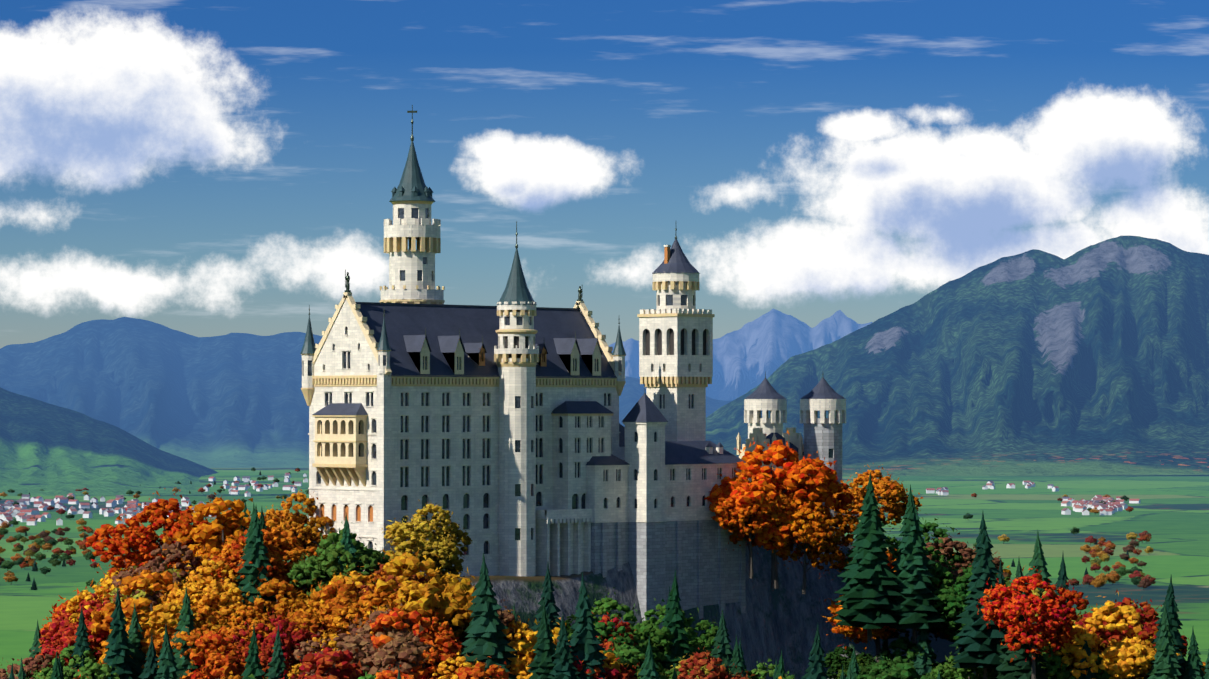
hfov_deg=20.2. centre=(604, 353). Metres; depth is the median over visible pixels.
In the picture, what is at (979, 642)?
spruce tree
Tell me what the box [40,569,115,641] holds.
beech tree
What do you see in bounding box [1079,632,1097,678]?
spruce tree
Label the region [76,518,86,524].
valley tree
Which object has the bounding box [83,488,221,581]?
beech tree
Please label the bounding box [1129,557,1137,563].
valley tree
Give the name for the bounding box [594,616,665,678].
beech tree
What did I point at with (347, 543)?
spruce tree
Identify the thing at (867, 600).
spruce tree
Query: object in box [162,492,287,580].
beech tree
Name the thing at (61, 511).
valley tree
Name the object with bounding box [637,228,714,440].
castle square tower
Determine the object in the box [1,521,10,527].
valley tree
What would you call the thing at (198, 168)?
sky
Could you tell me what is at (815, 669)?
spruce tree
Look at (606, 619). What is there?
beech tree
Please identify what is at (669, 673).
beech tree
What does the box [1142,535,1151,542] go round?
valley tree
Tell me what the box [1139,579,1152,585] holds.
valley tree
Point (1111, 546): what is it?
valley tree
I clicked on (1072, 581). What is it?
valley tree
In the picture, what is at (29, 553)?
valley tree
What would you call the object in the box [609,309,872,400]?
mountain
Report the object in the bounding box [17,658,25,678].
spruce tree
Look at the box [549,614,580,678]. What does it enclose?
spruce tree
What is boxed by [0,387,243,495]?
hill
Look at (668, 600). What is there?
spruce tree
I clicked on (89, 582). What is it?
valley tree
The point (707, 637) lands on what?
beech tree
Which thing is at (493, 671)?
beech tree
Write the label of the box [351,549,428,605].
beech tree
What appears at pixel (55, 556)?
valley tree
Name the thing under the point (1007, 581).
beech tree
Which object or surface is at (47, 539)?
valley tree
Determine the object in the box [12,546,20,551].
valley tree
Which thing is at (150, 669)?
spruce tree
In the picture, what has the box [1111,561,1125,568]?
valley tree
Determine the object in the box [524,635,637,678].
beech tree
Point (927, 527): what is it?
beech tree
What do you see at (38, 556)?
valley tree
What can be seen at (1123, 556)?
valley tree
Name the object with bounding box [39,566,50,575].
valley tree
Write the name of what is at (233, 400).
mountain
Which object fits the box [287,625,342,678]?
beech tree
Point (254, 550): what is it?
spruce tree
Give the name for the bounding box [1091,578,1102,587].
valley tree
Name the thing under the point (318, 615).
beech tree
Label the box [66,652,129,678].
beech tree
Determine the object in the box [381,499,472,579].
beech tree
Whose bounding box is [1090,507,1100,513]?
valley tree
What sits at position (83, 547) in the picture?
valley tree
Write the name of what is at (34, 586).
valley tree
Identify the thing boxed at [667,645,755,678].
beech tree
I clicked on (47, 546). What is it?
valley tree
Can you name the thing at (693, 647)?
beech tree
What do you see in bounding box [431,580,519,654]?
beech tree
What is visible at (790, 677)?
beech tree
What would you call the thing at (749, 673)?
beech tree
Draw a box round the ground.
[0,468,1208,678]
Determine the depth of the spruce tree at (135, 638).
566.43 m
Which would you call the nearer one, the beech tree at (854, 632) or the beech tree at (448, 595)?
the beech tree at (448, 595)
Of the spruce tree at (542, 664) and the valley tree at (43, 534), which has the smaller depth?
the spruce tree at (542, 664)
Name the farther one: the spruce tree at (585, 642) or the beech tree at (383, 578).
the beech tree at (383, 578)
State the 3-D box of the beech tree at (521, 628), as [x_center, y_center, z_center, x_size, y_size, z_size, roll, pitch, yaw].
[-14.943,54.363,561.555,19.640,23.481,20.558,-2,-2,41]
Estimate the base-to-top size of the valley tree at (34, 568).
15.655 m
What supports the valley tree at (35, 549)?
on the ground
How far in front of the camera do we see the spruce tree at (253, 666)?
539.40 m
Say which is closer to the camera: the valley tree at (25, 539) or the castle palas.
the castle palas
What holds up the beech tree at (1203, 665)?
on the ground
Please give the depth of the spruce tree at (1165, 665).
612.81 m
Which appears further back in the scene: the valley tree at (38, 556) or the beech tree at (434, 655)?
the valley tree at (38, 556)
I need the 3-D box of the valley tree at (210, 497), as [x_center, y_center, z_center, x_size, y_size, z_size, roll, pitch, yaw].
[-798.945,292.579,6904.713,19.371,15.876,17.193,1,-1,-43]
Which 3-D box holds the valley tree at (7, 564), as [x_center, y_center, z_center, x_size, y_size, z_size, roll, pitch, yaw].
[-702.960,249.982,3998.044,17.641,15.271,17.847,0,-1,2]
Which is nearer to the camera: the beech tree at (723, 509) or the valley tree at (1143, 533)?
the beech tree at (723, 509)
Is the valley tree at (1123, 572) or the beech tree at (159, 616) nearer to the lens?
the beech tree at (159, 616)
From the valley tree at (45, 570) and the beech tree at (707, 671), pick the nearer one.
the beech tree at (707, 671)
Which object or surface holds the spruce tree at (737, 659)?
on the ground
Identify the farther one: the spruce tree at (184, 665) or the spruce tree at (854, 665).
the spruce tree at (854, 665)
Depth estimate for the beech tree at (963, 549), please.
657.85 m
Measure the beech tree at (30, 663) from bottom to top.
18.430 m
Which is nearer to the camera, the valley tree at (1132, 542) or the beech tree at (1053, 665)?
the beech tree at (1053, 665)
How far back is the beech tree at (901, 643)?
640.76 m
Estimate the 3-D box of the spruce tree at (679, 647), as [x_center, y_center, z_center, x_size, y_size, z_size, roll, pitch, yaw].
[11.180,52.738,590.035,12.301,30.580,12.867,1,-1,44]
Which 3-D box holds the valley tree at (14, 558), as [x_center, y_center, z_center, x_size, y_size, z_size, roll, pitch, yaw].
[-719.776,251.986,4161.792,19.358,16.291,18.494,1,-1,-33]
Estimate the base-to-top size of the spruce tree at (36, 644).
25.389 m
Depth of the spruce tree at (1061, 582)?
655.04 m
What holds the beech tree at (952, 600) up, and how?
on the ground
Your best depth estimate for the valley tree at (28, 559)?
4112.49 m
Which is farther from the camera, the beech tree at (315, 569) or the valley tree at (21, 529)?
the valley tree at (21, 529)
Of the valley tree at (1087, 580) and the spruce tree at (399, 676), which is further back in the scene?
the valley tree at (1087, 580)
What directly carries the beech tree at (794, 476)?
on the ground
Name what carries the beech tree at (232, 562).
on the ground
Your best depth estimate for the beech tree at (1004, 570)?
673.21 m
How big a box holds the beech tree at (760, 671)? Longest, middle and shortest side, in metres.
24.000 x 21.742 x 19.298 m
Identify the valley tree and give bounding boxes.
[0,528,8,534]
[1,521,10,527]
[1,560,14,570]
[3,573,17,582]
[6,536,16,544]
[9,519,18,526]
[11,553,22,561]
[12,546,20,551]
[14,534,22,539]
[14,557,27,568]
[15,525,25,534]
[19,562,28,569]
[20,536,28,543]
[23,556,34,562]
[25,549,35,556]
[28,542,39,549]
[28,546,39,552]
[31,538,45,544]
[31,579,36,589]
[32,560,37,570]
[33,552,45,559]
[37,531,48,537]
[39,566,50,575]
[42,543,51,551]
[44,536,54,542]
[47,539,57,546]
[50,559,60,566]
[51,553,58,558]
[52,547,64,554]
[55,530,64,535]
[56,508,65,515]
[58,553,71,560]
[63,538,73,546]
[64,550,72,555]
[65,513,74,519]
[66,559,75,565]
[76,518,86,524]
[76,524,87,531]
[79,532,88,538]
[79,544,87,550]
[83,551,96,561]
[85,580,95,586]
[86,528,93,532]
[89,562,99,567]
[207,494,215,499]
[963,513,972,518]
[998,534,1009,543]
[1068,577,1078,585]
[1070,527,1079,533]
[1080,544,1090,553]
[1081,556,1089,563]
[1082,576,1095,584]
[1085,536,1096,545]
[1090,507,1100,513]
[1090,545,1102,551]
[1090,551,1097,557]
[1090,557,1101,564]
[1090,564,1100,572]
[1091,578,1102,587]
[1096,551,1108,557]
[1097,540,1106,546]
[1097,573,1109,582]
[1099,554,1109,561]
[1102,565,1110,572]
[1103,547,1114,555]
[1105,543,1115,549]
[1105,571,1121,578]
[1107,576,1118,584]
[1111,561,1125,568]
[1114,566,1130,576]
[1119,553,1128,559]
[1122,545,1133,552]
[1125,507,1133,512]
[1126,532,1137,539]
[1129,539,1138,546]
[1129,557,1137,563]
[1129,566,1141,574]
[1129,570,1144,578]
[1131,576,1141,586]
[1133,549,1141,554]
[1137,536,1146,542]
[1137,560,1146,566]
[1138,531,1151,536]
[1138,581,1149,589]
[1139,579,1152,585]
[1141,575,1155,587]
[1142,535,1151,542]
[1144,546,1153,553]
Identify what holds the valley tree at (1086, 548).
on the ground
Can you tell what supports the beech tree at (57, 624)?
on the ground
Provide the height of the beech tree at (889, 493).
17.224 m
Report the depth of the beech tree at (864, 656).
652.94 m
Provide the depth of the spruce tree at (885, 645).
650.38 m
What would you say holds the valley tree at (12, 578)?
on the ground
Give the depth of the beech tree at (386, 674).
534.17 m
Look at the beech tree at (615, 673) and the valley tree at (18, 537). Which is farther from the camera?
the valley tree at (18, 537)
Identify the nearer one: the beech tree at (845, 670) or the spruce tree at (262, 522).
the spruce tree at (262, 522)
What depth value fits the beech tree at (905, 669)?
630.34 m
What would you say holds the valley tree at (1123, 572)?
on the ground
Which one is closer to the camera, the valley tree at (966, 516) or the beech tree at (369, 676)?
the beech tree at (369, 676)
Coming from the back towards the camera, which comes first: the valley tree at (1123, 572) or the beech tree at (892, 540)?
the valley tree at (1123, 572)
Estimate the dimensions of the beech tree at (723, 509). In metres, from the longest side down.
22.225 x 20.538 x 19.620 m
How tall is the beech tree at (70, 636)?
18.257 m
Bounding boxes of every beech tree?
[0,647,74,678]
[28,642,102,678]
[35,620,104,672]
[38,586,110,662]
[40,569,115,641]
[64,568,129,625]
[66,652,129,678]
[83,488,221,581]
[90,563,210,667]
[102,565,189,639]
[105,537,223,606]
[125,574,247,659]
[144,597,234,667]
[159,554,266,630]
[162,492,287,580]
[179,627,267,678]
[201,527,304,605]
[215,601,292,670]
[215,670,244,678]
[216,518,322,594]
[224,608,323,674]
[244,575,312,638]
[257,485,335,549]
[279,641,364,678]
[281,572,377,649]
[287,522,389,595]
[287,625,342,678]
[293,617,377,676]
[295,566,392,633]
[323,578,432,635]
[336,603,437,676]
[349,602,465,678]
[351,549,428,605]
[358,666,379,678]
[363,571,398,606]
[366,548,475,637]
[375,660,414,678]
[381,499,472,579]
[397,608,463,678]
[430,653,511,678]
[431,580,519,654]
[432,651,493,678]
[502,610,532,664]
[506,618,628,678]
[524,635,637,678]
[558,611,643,670]
[560,612,576,633]
[566,629,636,677]
[568,587,673,665]
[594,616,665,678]
[603,641,660,678]
[620,598,727,649]
[630,632,665,674]
[655,623,712,674]
[658,660,697,678]
[659,653,729,678]
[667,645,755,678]
[671,646,763,678]
[704,430,853,588]
[708,468,797,578]
[751,659,786,678]
[760,487,860,593]
[777,671,800,678]
[822,543,899,662]
[823,646,861,678]
[829,464,922,528]
[837,547,854,578]
[837,657,867,678]
[841,649,874,670]
[844,634,944,678]
[857,649,935,678]
[884,535,899,551]
[887,542,970,640]
[888,513,974,632]
[925,529,1010,638]
[926,647,999,678]
[930,538,1011,639]
[932,559,1006,641]
[949,573,1013,637]
[976,566,1092,678]
[1031,588,1092,663]
[1039,624,1110,678]
[1041,593,1184,678]
[1075,590,1189,678]
[1201,662,1205,675]
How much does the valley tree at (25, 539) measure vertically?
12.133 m
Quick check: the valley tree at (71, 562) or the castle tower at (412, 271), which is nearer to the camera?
the castle tower at (412, 271)
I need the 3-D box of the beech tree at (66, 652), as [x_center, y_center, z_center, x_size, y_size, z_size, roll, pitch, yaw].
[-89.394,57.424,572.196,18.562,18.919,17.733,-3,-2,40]
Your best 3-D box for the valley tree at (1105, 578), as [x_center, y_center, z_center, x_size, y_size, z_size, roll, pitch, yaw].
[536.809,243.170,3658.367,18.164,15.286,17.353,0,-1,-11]
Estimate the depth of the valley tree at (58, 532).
5018.88 m
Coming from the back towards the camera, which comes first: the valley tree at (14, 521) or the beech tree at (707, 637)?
the valley tree at (14, 521)
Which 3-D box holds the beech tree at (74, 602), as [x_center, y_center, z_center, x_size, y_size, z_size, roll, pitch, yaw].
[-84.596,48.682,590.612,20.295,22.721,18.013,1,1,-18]
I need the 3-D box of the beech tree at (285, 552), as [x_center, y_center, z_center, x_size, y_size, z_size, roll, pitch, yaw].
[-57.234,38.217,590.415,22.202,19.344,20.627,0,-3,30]
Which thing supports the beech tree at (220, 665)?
on the ground
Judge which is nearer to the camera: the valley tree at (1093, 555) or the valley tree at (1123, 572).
the valley tree at (1123, 572)
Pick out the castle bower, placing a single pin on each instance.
(654, 524)
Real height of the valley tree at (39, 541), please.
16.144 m
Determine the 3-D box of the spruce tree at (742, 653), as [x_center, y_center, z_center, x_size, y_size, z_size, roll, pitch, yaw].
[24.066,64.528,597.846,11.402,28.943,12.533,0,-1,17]
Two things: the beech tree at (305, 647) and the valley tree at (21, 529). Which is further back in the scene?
the valley tree at (21, 529)
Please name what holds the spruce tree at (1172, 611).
on the ground
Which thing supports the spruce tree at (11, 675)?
on the ground
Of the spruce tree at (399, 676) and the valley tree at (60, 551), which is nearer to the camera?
the spruce tree at (399, 676)
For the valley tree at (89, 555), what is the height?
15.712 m
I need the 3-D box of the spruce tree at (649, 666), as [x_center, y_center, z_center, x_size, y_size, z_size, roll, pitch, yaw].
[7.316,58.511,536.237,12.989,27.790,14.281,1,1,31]
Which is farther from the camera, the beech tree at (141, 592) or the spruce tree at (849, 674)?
the spruce tree at (849, 674)
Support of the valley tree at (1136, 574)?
on the ground
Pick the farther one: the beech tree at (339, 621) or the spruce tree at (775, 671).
the spruce tree at (775, 671)
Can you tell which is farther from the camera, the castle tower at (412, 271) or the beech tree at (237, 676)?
the castle tower at (412, 271)
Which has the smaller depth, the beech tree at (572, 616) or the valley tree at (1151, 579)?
the beech tree at (572, 616)
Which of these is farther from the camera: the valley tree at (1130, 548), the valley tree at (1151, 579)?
the valley tree at (1130, 548)
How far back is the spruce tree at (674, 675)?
551.50 m
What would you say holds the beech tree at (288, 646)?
on the ground
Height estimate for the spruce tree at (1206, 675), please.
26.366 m
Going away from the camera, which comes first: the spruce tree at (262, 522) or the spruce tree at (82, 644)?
the spruce tree at (82, 644)
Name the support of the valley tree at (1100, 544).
on the ground
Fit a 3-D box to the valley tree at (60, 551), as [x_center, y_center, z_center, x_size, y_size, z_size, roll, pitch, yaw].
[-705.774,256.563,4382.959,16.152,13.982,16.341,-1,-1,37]
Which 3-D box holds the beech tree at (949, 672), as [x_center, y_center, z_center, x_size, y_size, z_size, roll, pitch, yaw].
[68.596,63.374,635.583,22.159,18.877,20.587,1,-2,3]
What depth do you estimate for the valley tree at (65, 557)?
4192.41 m
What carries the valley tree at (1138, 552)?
on the ground
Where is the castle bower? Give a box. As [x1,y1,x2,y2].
[585,389,822,628]
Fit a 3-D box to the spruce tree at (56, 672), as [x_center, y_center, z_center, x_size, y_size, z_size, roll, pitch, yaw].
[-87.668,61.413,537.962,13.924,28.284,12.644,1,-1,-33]
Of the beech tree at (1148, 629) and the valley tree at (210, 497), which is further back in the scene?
the valley tree at (210, 497)
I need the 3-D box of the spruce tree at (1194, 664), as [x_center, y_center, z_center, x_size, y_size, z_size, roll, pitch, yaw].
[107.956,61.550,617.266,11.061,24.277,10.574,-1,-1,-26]
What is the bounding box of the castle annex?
[536,401,612,575]
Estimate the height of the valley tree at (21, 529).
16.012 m
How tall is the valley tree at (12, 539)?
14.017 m
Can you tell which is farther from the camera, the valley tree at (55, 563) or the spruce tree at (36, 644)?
the valley tree at (55, 563)
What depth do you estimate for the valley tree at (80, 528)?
5178.79 m
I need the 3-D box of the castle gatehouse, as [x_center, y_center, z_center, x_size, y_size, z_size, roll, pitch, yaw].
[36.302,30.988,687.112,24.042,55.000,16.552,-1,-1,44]
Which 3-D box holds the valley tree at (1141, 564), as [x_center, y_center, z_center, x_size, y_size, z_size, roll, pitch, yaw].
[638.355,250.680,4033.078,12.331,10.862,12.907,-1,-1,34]
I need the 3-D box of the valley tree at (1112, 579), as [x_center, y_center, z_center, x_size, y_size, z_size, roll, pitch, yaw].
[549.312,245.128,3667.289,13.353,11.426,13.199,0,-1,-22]
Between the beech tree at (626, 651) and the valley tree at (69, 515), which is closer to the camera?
the beech tree at (626, 651)
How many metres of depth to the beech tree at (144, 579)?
572.70 m
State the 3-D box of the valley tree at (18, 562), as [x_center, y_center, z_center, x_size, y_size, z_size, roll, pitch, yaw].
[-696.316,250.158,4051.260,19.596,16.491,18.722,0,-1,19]
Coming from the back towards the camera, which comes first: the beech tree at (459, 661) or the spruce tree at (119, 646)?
the spruce tree at (119, 646)
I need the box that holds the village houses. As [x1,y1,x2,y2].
[0,473,1140,526]
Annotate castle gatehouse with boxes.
[736,371,845,532]
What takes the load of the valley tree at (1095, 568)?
on the ground
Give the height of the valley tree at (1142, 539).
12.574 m
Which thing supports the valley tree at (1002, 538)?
on the ground
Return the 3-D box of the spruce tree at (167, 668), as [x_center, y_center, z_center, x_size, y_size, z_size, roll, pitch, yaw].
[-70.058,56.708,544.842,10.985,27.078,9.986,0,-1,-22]
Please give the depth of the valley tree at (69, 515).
5751.44 m
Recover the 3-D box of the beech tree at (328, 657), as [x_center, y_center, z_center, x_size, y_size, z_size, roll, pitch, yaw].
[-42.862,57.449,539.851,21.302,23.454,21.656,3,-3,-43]
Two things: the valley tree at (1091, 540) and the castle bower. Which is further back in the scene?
the valley tree at (1091, 540)
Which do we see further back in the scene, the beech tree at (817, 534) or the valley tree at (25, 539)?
the valley tree at (25, 539)
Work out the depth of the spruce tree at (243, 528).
595.62 m
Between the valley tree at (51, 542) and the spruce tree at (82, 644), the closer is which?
the spruce tree at (82, 644)
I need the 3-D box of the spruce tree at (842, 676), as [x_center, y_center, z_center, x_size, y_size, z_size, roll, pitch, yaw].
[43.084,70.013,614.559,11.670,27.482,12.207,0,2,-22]
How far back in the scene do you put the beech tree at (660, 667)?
585.48 m
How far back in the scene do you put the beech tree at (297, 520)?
608.32 m
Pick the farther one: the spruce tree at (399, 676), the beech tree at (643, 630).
the beech tree at (643, 630)
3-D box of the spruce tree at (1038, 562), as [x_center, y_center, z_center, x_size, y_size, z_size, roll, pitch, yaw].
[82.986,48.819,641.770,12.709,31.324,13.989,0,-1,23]
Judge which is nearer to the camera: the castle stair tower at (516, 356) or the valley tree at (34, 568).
the castle stair tower at (516, 356)
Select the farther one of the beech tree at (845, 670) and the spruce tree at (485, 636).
the beech tree at (845, 670)
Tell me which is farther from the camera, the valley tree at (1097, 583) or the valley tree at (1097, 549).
the valley tree at (1097, 549)
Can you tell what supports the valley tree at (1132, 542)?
on the ground
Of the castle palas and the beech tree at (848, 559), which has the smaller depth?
the castle palas
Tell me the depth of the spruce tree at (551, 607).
579.63 m
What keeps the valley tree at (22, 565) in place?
on the ground
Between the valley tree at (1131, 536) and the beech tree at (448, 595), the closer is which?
the beech tree at (448, 595)
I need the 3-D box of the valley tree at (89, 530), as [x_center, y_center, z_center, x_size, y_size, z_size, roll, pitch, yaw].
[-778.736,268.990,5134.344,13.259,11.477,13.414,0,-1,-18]
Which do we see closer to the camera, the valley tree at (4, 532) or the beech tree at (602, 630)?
the beech tree at (602, 630)
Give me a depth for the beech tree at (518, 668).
548.34 m
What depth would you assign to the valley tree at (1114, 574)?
3703.09 m
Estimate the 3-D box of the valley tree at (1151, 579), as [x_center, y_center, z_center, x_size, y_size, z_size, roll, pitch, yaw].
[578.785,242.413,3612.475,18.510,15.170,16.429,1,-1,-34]
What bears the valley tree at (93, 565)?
on the ground
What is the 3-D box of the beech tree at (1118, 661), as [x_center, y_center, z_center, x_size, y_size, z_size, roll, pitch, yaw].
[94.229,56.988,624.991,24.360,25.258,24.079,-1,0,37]
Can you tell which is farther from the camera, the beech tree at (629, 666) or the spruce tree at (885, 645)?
the spruce tree at (885, 645)
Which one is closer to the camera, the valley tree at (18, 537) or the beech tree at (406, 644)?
the beech tree at (406, 644)
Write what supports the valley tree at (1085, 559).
on the ground
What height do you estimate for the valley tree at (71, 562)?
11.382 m
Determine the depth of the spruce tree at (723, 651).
587.71 m
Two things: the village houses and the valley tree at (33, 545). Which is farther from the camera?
the village houses
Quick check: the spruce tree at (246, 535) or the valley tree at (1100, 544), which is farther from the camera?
the valley tree at (1100, 544)
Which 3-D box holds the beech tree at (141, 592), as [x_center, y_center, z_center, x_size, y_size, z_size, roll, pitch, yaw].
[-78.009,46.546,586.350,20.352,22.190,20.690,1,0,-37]
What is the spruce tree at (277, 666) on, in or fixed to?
on the ground
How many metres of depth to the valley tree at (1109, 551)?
4285.96 m
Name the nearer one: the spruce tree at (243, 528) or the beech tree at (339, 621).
the beech tree at (339, 621)
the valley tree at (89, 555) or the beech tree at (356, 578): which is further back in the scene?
the valley tree at (89, 555)
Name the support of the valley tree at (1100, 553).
on the ground
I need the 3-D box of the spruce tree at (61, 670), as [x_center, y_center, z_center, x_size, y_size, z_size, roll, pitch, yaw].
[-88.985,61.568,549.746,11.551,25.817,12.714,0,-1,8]
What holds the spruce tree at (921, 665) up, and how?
on the ground
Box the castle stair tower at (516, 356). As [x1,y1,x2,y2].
[494,221,538,576]
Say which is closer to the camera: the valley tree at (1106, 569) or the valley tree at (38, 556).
the valley tree at (1106, 569)
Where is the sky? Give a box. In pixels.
[0,0,1208,348]
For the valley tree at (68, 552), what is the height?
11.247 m
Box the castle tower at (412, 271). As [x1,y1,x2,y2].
[379,105,444,303]
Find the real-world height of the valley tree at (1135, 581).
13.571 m
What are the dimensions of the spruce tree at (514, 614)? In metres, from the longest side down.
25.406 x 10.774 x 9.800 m
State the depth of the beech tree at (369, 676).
536.43 m
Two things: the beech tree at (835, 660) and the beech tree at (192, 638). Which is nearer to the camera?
the beech tree at (192, 638)
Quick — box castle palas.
[300,270,625,576]
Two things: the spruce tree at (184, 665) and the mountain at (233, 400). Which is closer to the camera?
the spruce tree at (184, 665)
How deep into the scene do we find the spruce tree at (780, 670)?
583.49 m
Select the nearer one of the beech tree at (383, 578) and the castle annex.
the beech tree at (383, 578)
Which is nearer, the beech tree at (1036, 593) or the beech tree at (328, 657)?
the beech tree at (328, 657)
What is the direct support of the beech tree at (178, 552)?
on the ground
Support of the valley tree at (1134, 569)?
on the ground
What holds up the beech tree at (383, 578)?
on the ground
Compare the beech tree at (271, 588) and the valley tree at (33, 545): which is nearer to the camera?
the beech tree at (271, 588)
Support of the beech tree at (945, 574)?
on the ground
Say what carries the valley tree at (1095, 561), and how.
on the ground
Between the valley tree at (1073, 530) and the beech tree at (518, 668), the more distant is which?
the valley tree at (1073, 530)
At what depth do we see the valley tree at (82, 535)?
4942.43 m
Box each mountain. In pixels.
[0,317,730,467]
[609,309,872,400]
[706,236,1208,475]
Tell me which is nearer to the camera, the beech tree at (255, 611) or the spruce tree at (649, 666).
the spruce tree at (649, 666)
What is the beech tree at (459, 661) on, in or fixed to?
on the ground
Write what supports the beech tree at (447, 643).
on the ground
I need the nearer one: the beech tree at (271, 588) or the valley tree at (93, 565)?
the beech tree at (271, 588)
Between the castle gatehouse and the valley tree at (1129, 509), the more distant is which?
the valley tree at (1129, 509)
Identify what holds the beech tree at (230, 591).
on the ground
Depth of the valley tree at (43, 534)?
4924.04 m
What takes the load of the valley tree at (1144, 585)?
on the ground
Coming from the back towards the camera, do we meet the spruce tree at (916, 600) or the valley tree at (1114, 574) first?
the valley tree at (1114, 574)
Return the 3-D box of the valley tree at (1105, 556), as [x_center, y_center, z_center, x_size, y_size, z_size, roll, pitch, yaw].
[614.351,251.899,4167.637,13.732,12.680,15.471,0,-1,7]
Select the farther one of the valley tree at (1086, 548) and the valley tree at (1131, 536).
the valley tree at (1131, 536)
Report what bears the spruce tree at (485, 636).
on the ground
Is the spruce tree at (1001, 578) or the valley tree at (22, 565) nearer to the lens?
the spruce tree at (1001, 578)
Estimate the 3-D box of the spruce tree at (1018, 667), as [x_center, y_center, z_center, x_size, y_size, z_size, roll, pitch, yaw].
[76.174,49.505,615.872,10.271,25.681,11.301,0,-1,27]
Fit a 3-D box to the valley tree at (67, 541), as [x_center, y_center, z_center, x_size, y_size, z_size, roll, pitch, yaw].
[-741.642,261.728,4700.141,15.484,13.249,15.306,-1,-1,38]
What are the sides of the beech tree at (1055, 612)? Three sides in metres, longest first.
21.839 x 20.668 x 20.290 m
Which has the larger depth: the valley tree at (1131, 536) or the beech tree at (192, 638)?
the valley tree at (1131, 536)
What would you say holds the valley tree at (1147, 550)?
on the ground
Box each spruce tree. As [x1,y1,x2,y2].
[9,663,14,678]
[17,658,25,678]
[29,620,41,672]
[50,651,62,678]
[58,654,63,678]
[70,605,95,678]
[103,588,138,678]
[128,604,145,678]
[138,636,158,678]
[155,625,179,678]
[170,587,204,678]
[235,506,275,616]
[240,501,247,535]
[241,625,264,678]
[242,503,276,601]
[259,508,266,529]
[265,624,288,678]
[336,514,362,590]
[397,666,401,678]
[461,553,516,678]
[512,604,518,654]
[527,602,556,678]
[531,564,568,641]
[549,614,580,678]
[569,572,607,678]
[638,636,658,678]
[658,569,692,675]
[661,586,669,628]
[672,664,677,678]
[706,608,732,674]
[729,635,748,677]
[739,638,746,669]
[773,659,777,678]
[774,650,785,678]
[801,625,829,678]
[833,473,902,640]
[840,665,845,678]
[846,648,859,678]
[847,663,852,678]
[879,628,890,660]
[887,484,948,642]
[913,628,935,675]
[949,512,1006,678]
[994,558,1005,678]
[996,559,1047,678]
[1025,531,1051,601]
[1055,554,1068,602]
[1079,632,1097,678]
[1143,575,1186,678]
[1146,601,1181,678]
[1181,629,1204,678]
[1203,650,1208,678]

